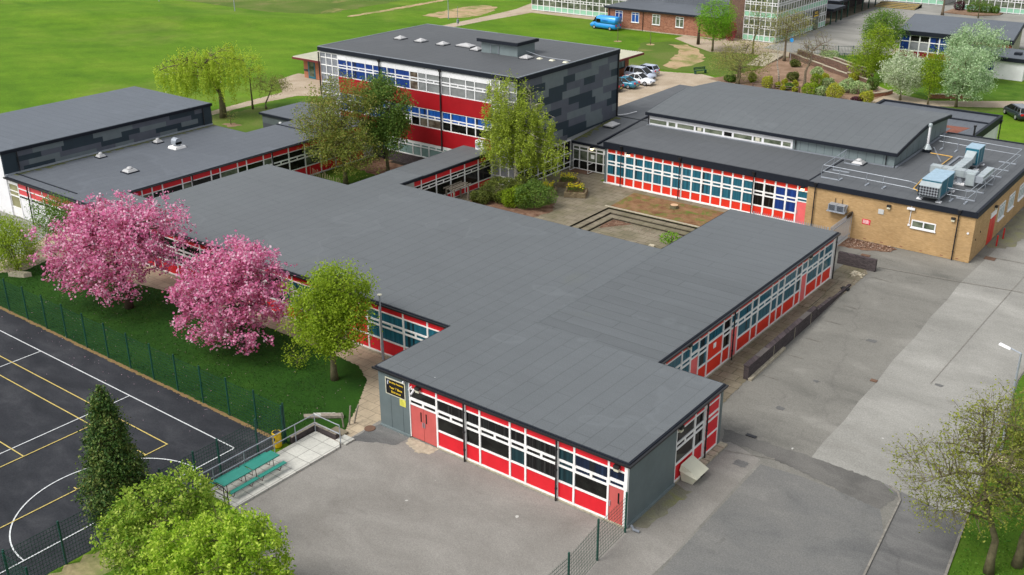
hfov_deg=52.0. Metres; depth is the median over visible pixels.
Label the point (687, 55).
worn slope
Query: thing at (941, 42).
window
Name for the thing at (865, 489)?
tarmac band
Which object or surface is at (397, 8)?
dirt track
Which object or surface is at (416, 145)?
window
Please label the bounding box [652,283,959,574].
tarmac underlay
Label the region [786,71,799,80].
garden shrub
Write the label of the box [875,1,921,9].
quad steps
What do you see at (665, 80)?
car park
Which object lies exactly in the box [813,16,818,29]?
door
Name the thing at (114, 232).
cherry tree
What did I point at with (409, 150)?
window
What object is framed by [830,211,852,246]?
palisade gate
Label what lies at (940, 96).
garden wall
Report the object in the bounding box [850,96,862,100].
garden shrub
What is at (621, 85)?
parked car
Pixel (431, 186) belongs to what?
window
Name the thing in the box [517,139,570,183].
window
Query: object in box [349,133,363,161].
window
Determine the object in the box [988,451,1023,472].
verge path
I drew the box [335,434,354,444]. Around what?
terrace step
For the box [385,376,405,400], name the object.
entrance sign
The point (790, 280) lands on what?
window
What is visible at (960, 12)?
raised bed
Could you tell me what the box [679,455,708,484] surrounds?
grit bin
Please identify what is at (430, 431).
door
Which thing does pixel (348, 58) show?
window
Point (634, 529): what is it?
broken pipe end
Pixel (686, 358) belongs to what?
window
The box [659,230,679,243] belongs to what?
weed clump
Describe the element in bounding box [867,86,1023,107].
garden path
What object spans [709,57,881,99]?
garden bed
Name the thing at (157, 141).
roof vent
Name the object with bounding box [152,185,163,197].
window
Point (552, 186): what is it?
shrub
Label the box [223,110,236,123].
bare shrub
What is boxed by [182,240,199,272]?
window
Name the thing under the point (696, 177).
window
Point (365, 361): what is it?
path
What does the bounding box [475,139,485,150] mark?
wall air conditioner
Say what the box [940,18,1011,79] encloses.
blossom tree
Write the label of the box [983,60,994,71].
window
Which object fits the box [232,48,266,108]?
slender tree
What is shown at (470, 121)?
window
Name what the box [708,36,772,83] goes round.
hawthorn tree
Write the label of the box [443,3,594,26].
field path
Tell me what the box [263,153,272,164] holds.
window
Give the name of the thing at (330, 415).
slab stack
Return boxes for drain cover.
[746,433,756,438]
[984,256,995,260]
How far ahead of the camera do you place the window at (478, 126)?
100.37 m
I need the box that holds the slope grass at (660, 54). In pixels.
[629,41,755,75]
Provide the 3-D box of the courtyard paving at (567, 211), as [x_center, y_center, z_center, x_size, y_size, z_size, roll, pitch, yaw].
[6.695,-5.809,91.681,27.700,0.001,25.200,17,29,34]
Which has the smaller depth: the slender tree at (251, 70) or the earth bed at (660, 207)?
the earth bed at (660, 207)
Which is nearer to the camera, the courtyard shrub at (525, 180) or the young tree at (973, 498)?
the young tree at (973, 498)
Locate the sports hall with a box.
[0,86,212,215]
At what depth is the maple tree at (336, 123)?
98.94 m
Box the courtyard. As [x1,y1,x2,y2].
[317,159,374,184]
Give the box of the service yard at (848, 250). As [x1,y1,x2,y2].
[832,235,871,270]
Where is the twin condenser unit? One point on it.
(834, 207)
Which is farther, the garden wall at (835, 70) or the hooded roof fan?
the garden wall at (835, 70)
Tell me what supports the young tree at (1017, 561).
on the verge
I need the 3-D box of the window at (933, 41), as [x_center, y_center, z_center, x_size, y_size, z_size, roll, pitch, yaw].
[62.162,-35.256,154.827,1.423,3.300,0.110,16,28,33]
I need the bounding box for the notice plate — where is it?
[400,399,405,407]
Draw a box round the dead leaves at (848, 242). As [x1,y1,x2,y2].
[843,238,893,251]
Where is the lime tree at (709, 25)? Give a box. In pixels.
[695,0,740,51]
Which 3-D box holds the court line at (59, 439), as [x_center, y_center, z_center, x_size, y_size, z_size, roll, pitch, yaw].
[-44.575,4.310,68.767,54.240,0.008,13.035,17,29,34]
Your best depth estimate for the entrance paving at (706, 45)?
167.94 m
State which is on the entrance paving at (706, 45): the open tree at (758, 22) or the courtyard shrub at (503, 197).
the open tree at (758, 22)
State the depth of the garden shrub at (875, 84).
137.27 m
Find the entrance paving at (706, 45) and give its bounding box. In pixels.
[675,36,898,56]
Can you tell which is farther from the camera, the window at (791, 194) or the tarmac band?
the window at (791, 194)
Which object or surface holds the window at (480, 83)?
in the three storey block at (446, 85)
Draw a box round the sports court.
[0,309,283,574]
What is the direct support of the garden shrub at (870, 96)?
on the garden path at (993, 104)
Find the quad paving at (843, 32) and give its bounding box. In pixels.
[764,0,1023,54]
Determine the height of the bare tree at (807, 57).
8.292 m
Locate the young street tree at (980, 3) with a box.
[970,0,993,17]
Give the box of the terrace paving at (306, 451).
[211,431,339,507]
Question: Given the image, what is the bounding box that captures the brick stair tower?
[729,0,744,38]
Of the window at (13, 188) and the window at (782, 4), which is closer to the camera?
the window at (13, 188)
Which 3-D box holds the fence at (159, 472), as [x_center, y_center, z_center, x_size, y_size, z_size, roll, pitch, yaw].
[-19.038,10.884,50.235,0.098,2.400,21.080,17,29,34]
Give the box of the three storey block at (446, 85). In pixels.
[317,24,619,184]
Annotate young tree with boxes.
[882,375,1023,574]
[978,410,1023,569]
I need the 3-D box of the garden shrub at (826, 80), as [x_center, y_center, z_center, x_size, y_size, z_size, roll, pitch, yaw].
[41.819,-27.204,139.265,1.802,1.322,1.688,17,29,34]
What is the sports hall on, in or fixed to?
on the playing field
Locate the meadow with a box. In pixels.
[185,0,400,13]
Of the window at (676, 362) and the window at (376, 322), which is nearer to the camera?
the window at (676, 362)
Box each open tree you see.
[742,0,770,54]
[762,6,814,60]
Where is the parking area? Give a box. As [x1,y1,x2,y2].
[655,207,1023,574]
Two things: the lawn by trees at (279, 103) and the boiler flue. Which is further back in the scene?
the lawn by trees at (279, 103)
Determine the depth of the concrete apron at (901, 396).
64.38 m
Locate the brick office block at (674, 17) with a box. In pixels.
[604,0,729,39]
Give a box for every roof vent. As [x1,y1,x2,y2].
[94,152,107,158]
[120,166,139,174]
[152,138,164,143]
[851,158,867,165]
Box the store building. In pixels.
[259,102,321,127]
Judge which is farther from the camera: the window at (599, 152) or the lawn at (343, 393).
the window at (599, 152)
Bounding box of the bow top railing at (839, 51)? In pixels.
[808,45,865,59]
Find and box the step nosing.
[876,2,917,8]
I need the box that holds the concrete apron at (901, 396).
[812,239,1023,514]
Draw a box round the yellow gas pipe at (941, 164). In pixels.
[913,153,952,190]
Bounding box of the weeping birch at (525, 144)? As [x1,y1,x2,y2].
[475,70,571,185]
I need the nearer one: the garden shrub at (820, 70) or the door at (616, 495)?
the door at (616, 495)
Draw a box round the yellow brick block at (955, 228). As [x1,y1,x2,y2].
[804,132,1023,262]
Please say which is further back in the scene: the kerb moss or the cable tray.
the cable tray
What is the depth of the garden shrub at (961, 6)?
197.92 m
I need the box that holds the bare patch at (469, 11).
[422,5,496,17]
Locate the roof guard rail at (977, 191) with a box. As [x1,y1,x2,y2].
[821,135,1021,203]
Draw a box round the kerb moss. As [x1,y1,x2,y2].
[633,484,691,527]
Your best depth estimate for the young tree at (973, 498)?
46.14 m
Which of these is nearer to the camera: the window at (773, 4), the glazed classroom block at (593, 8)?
the window at (773, 4)
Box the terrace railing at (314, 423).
[178,414,340,496]
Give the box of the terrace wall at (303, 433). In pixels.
[289,422,337,443]
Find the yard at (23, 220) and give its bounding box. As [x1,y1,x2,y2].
[0,211,49,258]
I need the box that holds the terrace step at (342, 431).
[331,426,347,436]
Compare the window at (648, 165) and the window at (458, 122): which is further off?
the window at (458, 122)
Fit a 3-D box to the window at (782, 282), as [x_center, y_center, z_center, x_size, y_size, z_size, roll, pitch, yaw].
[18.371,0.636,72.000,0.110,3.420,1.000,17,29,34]
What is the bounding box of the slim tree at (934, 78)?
[917,44,950,104]
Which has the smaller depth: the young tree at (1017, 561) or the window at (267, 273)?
the young tree at (1017, 561)
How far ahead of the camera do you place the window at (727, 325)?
66.18 m
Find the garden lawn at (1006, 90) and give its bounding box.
[832,55,1023,99]
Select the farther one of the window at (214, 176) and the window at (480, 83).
the window at (480, 83)
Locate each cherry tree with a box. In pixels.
[21,189,196,309]
[161,229,296,355]
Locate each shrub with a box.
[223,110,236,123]
[469,189,494,203]
[479,176,518,203]
[495,184,531,207]
[511,173,541,197]
[514,178,558,208]
[535,180,556,196]
[723,74,735,81]
[725,21,736,40]
[748,72,757,82]
[761,75,772,88]
[781,78,787,84]
[785,82,794,89]
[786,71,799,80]
[789,58,801,66]
[792,80,798,86]
[792,86,798,91]
[801,82,817,94]
[810,66,823,76]
[810,73,823,86]
[814,85,826,95]
[818,50,839,58]
[820,77,834,87]
[826,81,844,97]
[835,82,848,92]
[839,77,856,88]
[849,71,859,80]
[849,80,871,93]
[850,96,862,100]
[859,90,874,102]
[866,76,879,89]
[954,1,965,9]
[966,2,982,11]
[978,3,993,12]
[991,5,1000,13]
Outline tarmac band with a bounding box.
[722,428,894,508]
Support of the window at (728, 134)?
in the assembly hall
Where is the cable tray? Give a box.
[933,147,963,165]
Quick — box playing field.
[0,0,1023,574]
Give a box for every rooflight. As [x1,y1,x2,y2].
[394,35,407,39]
[413,38,427,42]
[435,41,450,45]
[456,43,476,47]
[470,46,480,51]
[518,54,533,59]
[603,121,620,127]
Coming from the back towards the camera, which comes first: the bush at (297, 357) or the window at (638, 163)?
the window at (638, 163)
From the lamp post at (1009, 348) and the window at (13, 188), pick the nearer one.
the lamp post at (1009, 348)
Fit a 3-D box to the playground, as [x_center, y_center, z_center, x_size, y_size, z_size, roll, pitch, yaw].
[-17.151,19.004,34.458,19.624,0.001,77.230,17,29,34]
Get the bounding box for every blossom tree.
[875,46,926,99]
[936,40,1002,106]
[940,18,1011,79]
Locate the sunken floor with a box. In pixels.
[590,219,681,248]
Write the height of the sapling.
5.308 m
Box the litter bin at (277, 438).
[271,430,281,448]
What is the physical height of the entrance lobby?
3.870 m
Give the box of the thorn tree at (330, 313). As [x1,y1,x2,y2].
[274,258,382,380]
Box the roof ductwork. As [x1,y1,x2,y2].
[929,157,993,186]
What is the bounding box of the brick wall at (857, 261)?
[837,251,877,271]
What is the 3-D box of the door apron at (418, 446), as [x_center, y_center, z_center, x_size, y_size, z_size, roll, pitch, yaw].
[-5.158,8.793,57.953,2.138,0.001,1.067,17,29,34]
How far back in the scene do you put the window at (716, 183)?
94.33 m
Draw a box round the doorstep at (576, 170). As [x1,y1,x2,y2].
[568,168,592,174]
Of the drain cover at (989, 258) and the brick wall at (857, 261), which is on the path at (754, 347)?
the brick wall at (857, 261)
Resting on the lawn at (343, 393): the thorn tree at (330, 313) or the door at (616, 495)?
the thorn tree at (330, 313)
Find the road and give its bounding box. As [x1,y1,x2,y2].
[866,483,965,574]
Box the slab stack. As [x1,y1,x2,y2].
[303,412,343,417]
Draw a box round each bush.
[0,211,44,274]
[89,459,237,574]
[132,501,296,574]
[281,342,311,368]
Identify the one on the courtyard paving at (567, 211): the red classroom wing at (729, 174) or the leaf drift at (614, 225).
the red classroom wing at (729, 174)
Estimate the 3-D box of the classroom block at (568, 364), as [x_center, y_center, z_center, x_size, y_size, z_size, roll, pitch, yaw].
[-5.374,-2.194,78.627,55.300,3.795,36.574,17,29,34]
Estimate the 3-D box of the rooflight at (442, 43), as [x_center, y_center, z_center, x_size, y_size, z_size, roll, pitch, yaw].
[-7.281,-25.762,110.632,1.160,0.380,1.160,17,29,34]
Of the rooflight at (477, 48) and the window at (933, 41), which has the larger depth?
the window at (933, 41)
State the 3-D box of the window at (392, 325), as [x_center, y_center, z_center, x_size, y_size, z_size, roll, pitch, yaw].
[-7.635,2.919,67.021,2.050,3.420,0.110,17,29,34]
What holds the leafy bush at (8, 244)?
on the lawn at (343, 393)
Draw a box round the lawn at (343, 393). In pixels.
[0,262,366,444]
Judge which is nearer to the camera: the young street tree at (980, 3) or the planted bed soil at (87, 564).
the planted bed soil at (87, 564)
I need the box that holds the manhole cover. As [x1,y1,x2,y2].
[364,425,375,431]
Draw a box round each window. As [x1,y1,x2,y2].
[7,180,23,218]
[17,184,34,221]
[28,187,46,225]
[142,188,152,198]
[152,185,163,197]
[157,230,178,274]
[162,179,182,194]
[174,236,186,276]
[182,176,192,188]
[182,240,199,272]
[192,171,211,185]
[211,168,220,179]
[220,164,237,177]
[237,161,246,172]
[246,156,263,169]
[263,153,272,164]
[263,273,283,310]
[273,151,289,169]
[282,274,294,318]
[288,147,306,173]
[291,276,313,319]
[304,143,321,174]
[319,51,340,113]
[320,141,335,171]
[337,54,346,77]
[346,56,351,77]
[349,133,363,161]
[351,57,365,80]
[353,316,368,347]
[365,59,372,81]
[367,306,380,352]
[372,60,386,81]
[379,311,403,356]
[387,62,395,83]
[395,64,409,88]
[398,138,412,154]
[401,105,411,123]
[402,314,427,349]
[408,383,436,414]
[409,66,417,90]
[411,106,419,125]
[412,140,420,156]
[418,67,426,91]
[419,107,427,127]
[421,142,428,157]
[421,175,436,192]
[426,69,440,93]
[427,109,442,130]
[427,323,438,336]
[429,144,442,156]
[436,169,450,194]
[436,394,465,458]
[441,71,449,95]
[442,112,450,131]
[449,73,465,98]
[451,113,466,135]
[451,164,464,196]
[464,405,479,464]
[465,75,474,100]
[465,164,478,192]
[466,116,474,136]
[474,77,490,102]
[475,118,490,138]
[478,156,491,181]
[479,410,509,477]
[491,79,516,184]
[509,422,524,483]
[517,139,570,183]
[525,428,557,496]
[532,0,625,16]
[557,441,573,504]
[573,143,579,168]
[573,448,608,518]
[579,145,587,169]
[587,146,595,171]
[596,148,603,173]
[603,149,604,173]
[606,149,615,183]
[608,461,625,490]
[615,10,622,20]
[615,151,624,185]
[619,61,624,68]
[624,152,634,187]
[631,12,638,22]
[633,154,643,189]
[642,156,652,191]
[650,118,666,125]
[651,14,659,25]
[652,158,662,193]
[661,160,672,195]
[666,351,682,369]
[668,122,674,127]
[671,163,681,197]
[674,415,695,481]
[675,17,683,27]
[677,123,693,130]
[680,163,691,199]
[682,349,691,371]
[690,165,701,201]
[691,338,699,359]
[693,406,705,459]
[697,332,708,376]
[700,167,711,203]
[703,394,720,455]
[705,128,721,135]
[706,320,724,376]
[710,169,722,205]
[720,171,732,208]
[721,315,731,364]
[724,131,731,136]
[730,173,742,210]
[731,309,739,329]
[734,133,751,140]
[736,299,752,352]
[740,175,752,212]
[742,0,778,42]
[749,294,759,342]
[751,177,764,214]
[756,285,772,336]
[762,179,775,217]
[764,138,780,145]
[769,280,779,325]
[772,182,786,219]
[775,0,827,41]
[775,275,785,321]
[781,266,797,316]
[783,141,790,147]
[783,184,797,221]
[793,263,802,306]
[796,186,807,202]
[802,258,808,275]
[804,250,819,298]
[815,246,825,289]
[821,239,834,284]
[884,0,942,4]
[898,34,910,56]
[908,35,919,57]
[910,219,935,232]
[917,36,929,58]
[927,37,939,58]
[938,38,948,60]
[956,0,1023,13]
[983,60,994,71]
[997,200,1005,221]
[1007,191,1015,211]
[1017,183,1023,201]
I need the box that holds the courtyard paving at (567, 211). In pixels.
[455,167,727,225]
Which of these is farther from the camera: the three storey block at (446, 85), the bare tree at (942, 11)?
the bare tree at (942, 11)
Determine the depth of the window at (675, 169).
96.62 m
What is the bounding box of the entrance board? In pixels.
[813,9,819,17]
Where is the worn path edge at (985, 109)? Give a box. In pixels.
[947,107,1002,112]
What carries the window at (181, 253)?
in the classroom block at (568, 364)
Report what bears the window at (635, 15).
in the brick office block at (674, 17)
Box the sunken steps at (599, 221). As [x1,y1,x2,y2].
[572,209,694,234]
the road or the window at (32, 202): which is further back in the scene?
the window at (32, 202)
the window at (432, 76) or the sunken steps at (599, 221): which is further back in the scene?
the window at (432, 76)
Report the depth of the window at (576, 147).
105.55 m
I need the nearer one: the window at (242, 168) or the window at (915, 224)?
the window at (915, 224)
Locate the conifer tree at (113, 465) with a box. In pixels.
[67,384,160,538]
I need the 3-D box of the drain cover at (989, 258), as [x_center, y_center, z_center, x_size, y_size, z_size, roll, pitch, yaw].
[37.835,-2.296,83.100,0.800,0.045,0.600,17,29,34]
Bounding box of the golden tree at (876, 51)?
[843,19,901,77]
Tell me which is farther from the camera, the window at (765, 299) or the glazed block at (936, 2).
the glazed block at (936, 2)
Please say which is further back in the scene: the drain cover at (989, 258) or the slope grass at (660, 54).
the slope grass at (660, 54)
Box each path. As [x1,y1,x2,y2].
[0,232,388,443]
[211,74,322,114]
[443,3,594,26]
[708,265,867,401]
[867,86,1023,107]
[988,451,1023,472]
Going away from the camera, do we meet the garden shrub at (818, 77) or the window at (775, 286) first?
the window at (775, 286)
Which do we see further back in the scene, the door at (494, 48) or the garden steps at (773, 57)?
the garden steps at (773, 57)
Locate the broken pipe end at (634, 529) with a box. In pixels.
[630,525,639,532]
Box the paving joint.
[725,256,1023,458]
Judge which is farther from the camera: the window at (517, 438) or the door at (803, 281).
the door at (803, 281)
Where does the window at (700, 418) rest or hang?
in the classroom block at (568, 364)
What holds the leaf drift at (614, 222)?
on the sunken floor
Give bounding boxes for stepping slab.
[699,441,727,465]
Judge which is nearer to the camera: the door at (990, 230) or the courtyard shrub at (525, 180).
the door at (990, 230)
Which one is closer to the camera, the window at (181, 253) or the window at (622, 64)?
the window at (181, 253)
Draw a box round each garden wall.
[789,52,873,82]
[797,49,873,77]
[833,57,866,70]
[873,89,892,96]
[930,93,970,98]
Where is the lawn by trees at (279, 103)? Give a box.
[212,97,322,115]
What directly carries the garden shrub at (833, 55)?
on the upper bed
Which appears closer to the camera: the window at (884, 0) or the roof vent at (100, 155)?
the roof vent at (100, 155)
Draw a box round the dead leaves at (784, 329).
[715,268,855,386]
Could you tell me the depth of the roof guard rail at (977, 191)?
88.24 m
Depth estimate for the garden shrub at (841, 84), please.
135.93 m
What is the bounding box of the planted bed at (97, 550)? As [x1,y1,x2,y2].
[48,496,253,574]
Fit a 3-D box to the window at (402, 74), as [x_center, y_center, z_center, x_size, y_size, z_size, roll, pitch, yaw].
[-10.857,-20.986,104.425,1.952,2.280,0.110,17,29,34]
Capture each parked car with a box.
[619,76,639,88]
[619,80,623,89]
[623,72,655,85]
[624,65,656,78]
[640,63,659,74]
[1003,103,1023,119]
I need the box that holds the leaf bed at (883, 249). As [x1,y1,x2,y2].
[838,238,896,251]
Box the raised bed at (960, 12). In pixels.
[944,8,1002,15]
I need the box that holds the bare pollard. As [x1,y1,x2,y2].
[693,16,701,44]
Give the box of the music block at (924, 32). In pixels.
[898,14,1023,60]
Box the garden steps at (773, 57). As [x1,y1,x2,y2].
[747,52,782,66]
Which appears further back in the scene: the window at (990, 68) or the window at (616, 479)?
the window at (990, 68)
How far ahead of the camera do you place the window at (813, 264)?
76.02 m
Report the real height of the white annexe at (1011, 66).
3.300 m
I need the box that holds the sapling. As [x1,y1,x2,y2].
[24,190,75,244]
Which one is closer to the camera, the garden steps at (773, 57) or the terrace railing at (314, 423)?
the terrace railing at (314, 423)
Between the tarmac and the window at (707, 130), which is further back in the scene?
the window at (707, 130)
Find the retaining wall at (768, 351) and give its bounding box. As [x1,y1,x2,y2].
[743,284,850,379]
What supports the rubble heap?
on the path at (754, 347)
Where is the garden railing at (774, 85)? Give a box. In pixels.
[752,82,876,94]
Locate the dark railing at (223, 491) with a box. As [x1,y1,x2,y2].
[212,482,229,504]
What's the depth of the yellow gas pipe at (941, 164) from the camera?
93.21 m
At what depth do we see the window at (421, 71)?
102.99 m
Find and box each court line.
[0,330,234,573]
[0,356,166,527]
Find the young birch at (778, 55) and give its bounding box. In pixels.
[765,39,784,80]
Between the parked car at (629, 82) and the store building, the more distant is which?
the parked car at (629, 82)
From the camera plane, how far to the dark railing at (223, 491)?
52.78 m
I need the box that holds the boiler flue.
[922,123,932,152]
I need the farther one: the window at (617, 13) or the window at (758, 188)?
the window at (617, 13)
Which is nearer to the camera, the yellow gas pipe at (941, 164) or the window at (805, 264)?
the window at (805, 264)
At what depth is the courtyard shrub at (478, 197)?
95.93 m
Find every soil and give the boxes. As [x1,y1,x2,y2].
[49,520,159,574]
[223,123,239,126]
[350,157,403,174]
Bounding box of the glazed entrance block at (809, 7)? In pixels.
[742,0,827,42]
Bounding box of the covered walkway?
[825,0,875,24]
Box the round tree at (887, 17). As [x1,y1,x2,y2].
[857,7,910,47]
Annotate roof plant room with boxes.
[477,33,538,56]
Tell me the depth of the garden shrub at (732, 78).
142.39 m
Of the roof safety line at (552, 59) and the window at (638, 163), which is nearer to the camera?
the window at (638, 163)
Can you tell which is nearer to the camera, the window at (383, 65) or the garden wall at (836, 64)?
the window at (383, 65)
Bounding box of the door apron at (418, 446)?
[406,437,437,454]
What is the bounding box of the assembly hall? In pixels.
[645,81,951,167]
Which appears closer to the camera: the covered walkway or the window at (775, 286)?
the window at (775, 286)
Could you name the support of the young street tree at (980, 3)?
on the quad paving at (843, 32)
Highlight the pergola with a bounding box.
[443,181,470,199]
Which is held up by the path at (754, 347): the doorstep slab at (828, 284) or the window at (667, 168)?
the doorstep slab at (828, 284)
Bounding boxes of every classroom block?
[86,164,840,528]
[532,0,627,16]
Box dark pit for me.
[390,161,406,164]
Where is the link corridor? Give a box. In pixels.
[386,145,491,196]
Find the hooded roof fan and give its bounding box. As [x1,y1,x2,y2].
[168,137,185,149]
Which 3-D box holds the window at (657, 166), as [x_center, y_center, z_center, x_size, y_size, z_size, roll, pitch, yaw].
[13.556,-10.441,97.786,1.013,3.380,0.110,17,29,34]
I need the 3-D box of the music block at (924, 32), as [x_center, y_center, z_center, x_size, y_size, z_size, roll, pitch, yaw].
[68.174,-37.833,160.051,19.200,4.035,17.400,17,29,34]
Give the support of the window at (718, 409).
in the classroom block at (568, 364)
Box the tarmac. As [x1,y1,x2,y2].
[658,464,883,574]
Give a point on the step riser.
(633, 223)
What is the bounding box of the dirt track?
[347,0,443,16]
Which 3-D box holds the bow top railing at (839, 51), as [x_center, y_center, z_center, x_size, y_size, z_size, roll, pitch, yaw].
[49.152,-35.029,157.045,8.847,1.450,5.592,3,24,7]
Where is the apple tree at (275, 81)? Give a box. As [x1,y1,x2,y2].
[251,70,295,108]
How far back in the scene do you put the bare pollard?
167.56 m
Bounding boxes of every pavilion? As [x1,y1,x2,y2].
[292,51,321,79]
[619,49,643,75]
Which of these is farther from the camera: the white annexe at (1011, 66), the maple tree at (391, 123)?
the white annexe at (1011, 66)
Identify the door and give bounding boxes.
[307,61,315,78]
[411,404,424,440]
[424,410,436,446]
[491,44,497,53]
[608,485,623,524]
[690,356,697,373]
[729,326,736,357]
[795,201,805,223]
[799,274,805,301]
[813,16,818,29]
[986,215,995,244]
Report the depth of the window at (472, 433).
55.62 m
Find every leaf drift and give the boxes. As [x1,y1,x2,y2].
[599,224,631,227]
[602,220,629,225]
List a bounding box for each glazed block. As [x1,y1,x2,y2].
[884,0,955,4]
[956,0,1023,14]
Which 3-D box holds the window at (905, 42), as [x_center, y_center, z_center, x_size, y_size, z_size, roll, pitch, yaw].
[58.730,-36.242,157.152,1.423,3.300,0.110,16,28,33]
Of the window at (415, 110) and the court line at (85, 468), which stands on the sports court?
the court line at (85, 468)
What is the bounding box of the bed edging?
[605,205,699,227]
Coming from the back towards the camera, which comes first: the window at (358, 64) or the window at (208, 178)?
the window at (358, 64)
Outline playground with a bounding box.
[230,420,759,574]
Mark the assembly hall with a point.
(883, 135)
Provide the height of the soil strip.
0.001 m
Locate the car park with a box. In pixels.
[618,71,720,105]
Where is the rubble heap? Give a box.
[849,271,864,277]
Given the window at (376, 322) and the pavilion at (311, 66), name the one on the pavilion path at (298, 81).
the pavilion at (311, 66)
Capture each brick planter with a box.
[557,171,579,187]
[564,182,587,197]
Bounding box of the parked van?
[590,14,621,30]
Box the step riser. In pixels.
[571,208,695,235]
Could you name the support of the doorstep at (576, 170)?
on the courtyard paving at (567, 211)
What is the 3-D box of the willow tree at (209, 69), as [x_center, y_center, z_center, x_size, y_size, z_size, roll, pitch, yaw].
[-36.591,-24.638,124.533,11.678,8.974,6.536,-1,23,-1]
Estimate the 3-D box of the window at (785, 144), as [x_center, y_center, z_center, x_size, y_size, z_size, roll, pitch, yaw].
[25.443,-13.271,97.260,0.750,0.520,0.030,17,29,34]
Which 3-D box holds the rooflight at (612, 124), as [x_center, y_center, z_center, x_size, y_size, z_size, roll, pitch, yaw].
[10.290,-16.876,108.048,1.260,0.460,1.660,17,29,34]
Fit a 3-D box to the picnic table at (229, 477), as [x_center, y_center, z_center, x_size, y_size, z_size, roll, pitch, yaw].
[-14.285,9.995,54.050,1.740,0.736,1.800,17,29,34]
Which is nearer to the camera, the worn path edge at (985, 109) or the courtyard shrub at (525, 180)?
the courtyard shrub at (525, 180)
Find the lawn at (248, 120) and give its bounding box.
[212,106,273,131]
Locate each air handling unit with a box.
[916,168,955,202]
[964,143,984,170]
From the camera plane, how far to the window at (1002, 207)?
87.37 m
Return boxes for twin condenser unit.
[826,198,847,213]
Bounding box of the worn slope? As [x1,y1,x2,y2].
[663,44,705,68]
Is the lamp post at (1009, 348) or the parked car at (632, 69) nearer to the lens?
the lamp post at (1009, 348)
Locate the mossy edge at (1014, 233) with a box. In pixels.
[986,206,1023,248]
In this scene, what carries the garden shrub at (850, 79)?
on the garden bed at (784, 67)
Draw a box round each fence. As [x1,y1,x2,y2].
[0,278,286,442]
[0,405,284,574]
[1,551,28,574]
[310,167,339,181]
[341,405,358,427]
[553,492,627,574]
[753,211,828,229]
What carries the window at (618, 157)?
in the red classroom wing at (729, 174)
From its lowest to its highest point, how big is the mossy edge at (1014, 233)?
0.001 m
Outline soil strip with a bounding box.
[0,306,271,437]
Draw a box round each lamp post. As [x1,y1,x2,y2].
[377,293,384,359]
[998,342,1021,454]
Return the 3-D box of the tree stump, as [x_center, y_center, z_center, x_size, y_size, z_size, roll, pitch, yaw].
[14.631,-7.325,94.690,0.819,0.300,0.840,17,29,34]
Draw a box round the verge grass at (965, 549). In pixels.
[953,433,1023,574]
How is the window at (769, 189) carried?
in the red classroom wing at (729, 174)
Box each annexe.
[876,99,1002,138]
[949,44,1023,80]
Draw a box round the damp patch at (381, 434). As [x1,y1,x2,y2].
[353,424,407,444]
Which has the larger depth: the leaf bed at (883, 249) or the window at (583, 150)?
the window at (583, 150)
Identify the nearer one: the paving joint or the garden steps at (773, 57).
the paving joint
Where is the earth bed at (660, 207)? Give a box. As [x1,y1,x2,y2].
[610,193,723,225]
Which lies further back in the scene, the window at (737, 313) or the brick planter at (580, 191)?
the brick planter at (580, 191)
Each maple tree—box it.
[288,63,388,184]
[355,69,417,170]
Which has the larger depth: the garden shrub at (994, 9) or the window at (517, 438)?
the garden shrub at (994, 9)
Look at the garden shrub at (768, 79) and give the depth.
138.22 m
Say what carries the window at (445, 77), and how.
in the three storey block at (446, 85)
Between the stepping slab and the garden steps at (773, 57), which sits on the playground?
the stepping slab
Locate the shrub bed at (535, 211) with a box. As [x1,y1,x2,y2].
[470,191,554,216]
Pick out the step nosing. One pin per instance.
(896, 4)
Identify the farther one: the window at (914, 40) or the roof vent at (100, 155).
the window at (914, 40)
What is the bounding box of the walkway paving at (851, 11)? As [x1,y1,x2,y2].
[825,3,874,23]
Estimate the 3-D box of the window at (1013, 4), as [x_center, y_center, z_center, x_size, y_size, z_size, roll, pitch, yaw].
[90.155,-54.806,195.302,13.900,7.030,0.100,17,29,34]
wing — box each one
[3,112,371,231]
[603,125,843,224]
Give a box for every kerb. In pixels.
[748,346,785,380]
[863,485,900,574]
[944,368,1023,574]
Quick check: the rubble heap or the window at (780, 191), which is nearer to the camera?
the rubble heap
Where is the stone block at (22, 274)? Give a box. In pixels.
[8,270,31,277]
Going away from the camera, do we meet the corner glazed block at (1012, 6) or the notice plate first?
the notice plate
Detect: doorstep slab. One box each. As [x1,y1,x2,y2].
[728,352,752,366]
[798,291,824,307]
[818,279,838,290]
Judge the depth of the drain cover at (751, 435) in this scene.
58.80 m
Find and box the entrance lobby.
[571,85,692,173]
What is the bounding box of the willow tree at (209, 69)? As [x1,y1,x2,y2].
[152,42,251,117]
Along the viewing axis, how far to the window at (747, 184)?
92.67 m
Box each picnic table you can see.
[210,466,258,496]
[239,450,286,480]
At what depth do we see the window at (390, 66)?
105.16 m
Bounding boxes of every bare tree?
[790,30,836,86]
[941,0,949,14]
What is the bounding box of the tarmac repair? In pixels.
[732,459,748,467]
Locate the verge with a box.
[948,373,1023,574]
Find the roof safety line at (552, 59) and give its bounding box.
[527,51,570,62]
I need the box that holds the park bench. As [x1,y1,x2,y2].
[693,66,706,73]
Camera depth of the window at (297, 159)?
102.12 m
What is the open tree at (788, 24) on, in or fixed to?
on the garden bed at (784, 67)
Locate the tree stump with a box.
[670,203,678,208]
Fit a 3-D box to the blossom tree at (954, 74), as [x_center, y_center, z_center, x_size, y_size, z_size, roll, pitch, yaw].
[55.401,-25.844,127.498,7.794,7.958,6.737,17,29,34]

